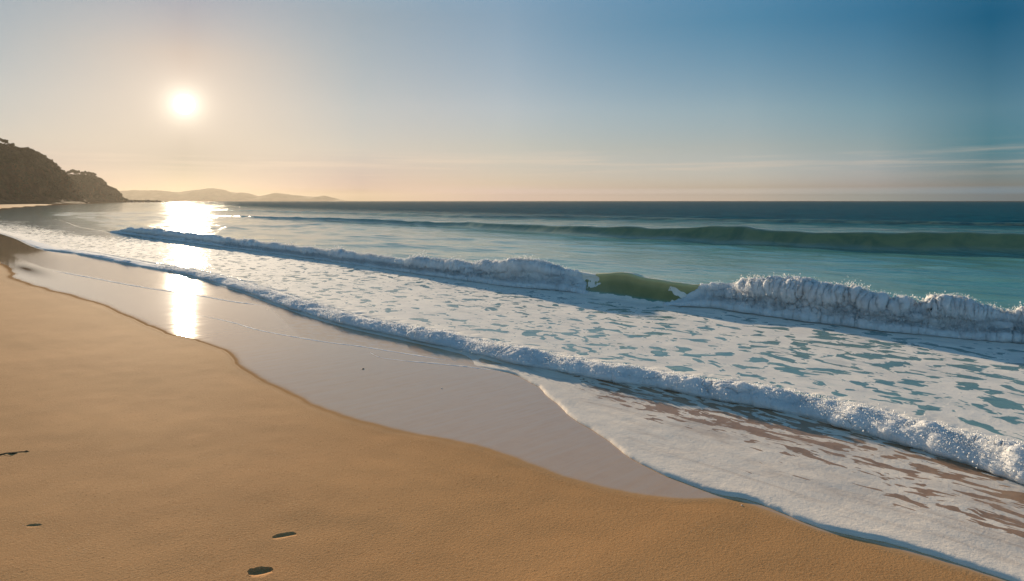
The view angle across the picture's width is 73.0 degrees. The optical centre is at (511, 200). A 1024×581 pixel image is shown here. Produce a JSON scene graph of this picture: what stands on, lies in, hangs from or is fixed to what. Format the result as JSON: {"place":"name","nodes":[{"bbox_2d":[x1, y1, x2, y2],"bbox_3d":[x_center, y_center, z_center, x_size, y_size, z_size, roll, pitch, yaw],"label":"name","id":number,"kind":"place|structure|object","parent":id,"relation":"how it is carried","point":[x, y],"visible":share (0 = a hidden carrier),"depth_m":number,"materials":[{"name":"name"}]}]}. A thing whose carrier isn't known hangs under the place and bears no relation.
{"place":"outdoors","nodes":[
{"label":"outdoors","id":0,"kind":"place"},
{"bbox_2d":[0,147,88,203],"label":"headland hill","id":1,"kind":"structure","parent":0,"point":[7,177],"depth_m":425.16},
{"bbox_2d":[0,142,127,199],"bbox_3d":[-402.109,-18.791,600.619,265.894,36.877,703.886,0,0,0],"label":"scrub vegetation","id":2,"kind":"object","parent":1,"relation":"on","point":[42,179],"visible":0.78,"depth_m":463.67,"materials":[{"name":"green plant"}]},
{"bbox_2d":[69,174,160,202],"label":"headland hill","id":3,"kind":"structure","parent":0,"point":[96,184],"depth_m":834.08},
{"bbox_2d":[119,188,346,200],"bbox_3d":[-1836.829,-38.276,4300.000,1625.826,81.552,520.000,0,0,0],"label":"distant hills","id":4,"kind":"structure","parent":0,"point":[210,194],"depth_m":4157.67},
{"bbox_2d":[0,202,1009,580],"bbox_3d":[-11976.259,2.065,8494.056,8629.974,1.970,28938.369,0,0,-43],"label":"beach sand","id":5,"kind":"structure","parent":0,"point":[156,432],"depth_m":5.13,"materials":[{"name":"beige sand"}]},
{"bbox_2d":[20,522,47,528],"bbox_3d":[-2.871,1.954,4.156,0.160,0.007,0.084,0,0,-13],"label":"footprint","id":6,"kind":"object","parent":5,"relation":"on","point":[31,525],"visible":1,"depth_m":4.16},
{"bbox_2d":[57,271,262,305],"bbox_3d":[-8.943,1.996,16.396,10.681,0.010,0.199,0,0,38],"label":"foam line","id":7,"kind":"object","parent":5,"relation":"on","point":[162,290],"visible":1,"depth_m":15.40,"materials":[{"name":"white liquid"}]},
{"bbox_2d":[234,562,285,580],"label":"footprint","id":8,"kind":"object","parent":5,"relation":"on","point":[261,571],"visible":1,"depth_m":3.67},
{"bbox_2d":[259,529,306,541],"bbox_3d":[-1.343,1.972,4.067,0.268,0.014,0.136,0,0,-23],"label":"footprint","id":9,"kind":"object","parent":5,"relation":"on","point":[282,535],"visible":1,"depth_m":4.07},
{"bbox_2d":[195,314,444,359],"bbox_3d":[-3.247,1.998,10.330,6.186,0.006,0.256,0,0,36],"label":"foam line","id":10,"kind":"object","parent":5,"relation":"on","point":[324,341],"visible":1,"depth_m":9.82,"materials":[{"name":"white liquid"}]},
{"bbox_2d":[370,352,496,370],"bbox_3d":[-0.996,1.998,8.525,2.124,0.006,0.184,0,0,30],"label":"foam line","id":11,"kind":"object","parent":5,"relation":"on","point":[437,363],"visible":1,"depth_m":8.49,"materials":[{"name":"white liquid"}]},
{"bbox_2d":[456,350,1023,580],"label":"foam sheet","id":12,"kind":"object","parent":5,"relation":"on","point":[821,474],"visible":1,"depth_m":5.12,"materials":[{"name":"liquid"}]},
{"bbox_2d":[0,201,1023,443],"bbox_3d":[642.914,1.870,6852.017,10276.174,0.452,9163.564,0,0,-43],"label":"sea water","id":13,"kind":"structure","parent":0,"point":[967,385],"depth_m":18.64,"materials":[{"name":"blue liquid"}]},
{"bbox_2d":[17,238,1023,484],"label":"breaking wave","id":14,"kind":"object","parent":13,"relation":"on","point":[1000,457],"visible":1,"depth_m":6.93,"materials":[{"name":"liquid"}]},
{"bbox_2d":[102,227,1023,342],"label":"breaking wave","id":15,"kind":"object","parent":13,"relation":"on","point":[804,299],"visible":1,"depth_m":12.42,"materials":[{"name":"liquid"}]},
{"bbox_2d":[215,215,1023,254],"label":"swell wave","id":16,"kind":"object","parent":13,"relation":"on","point":[980,243],"visible":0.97,"depth_m":30.61,"materials":[{"name":"liquid"}]},
{"bbox_2d":[0,0,1023,200],"label":"sky","id":17,"kind":"structure","parent":0,"point":[349,100],"materials":[{"name":"blue"}]}
]}

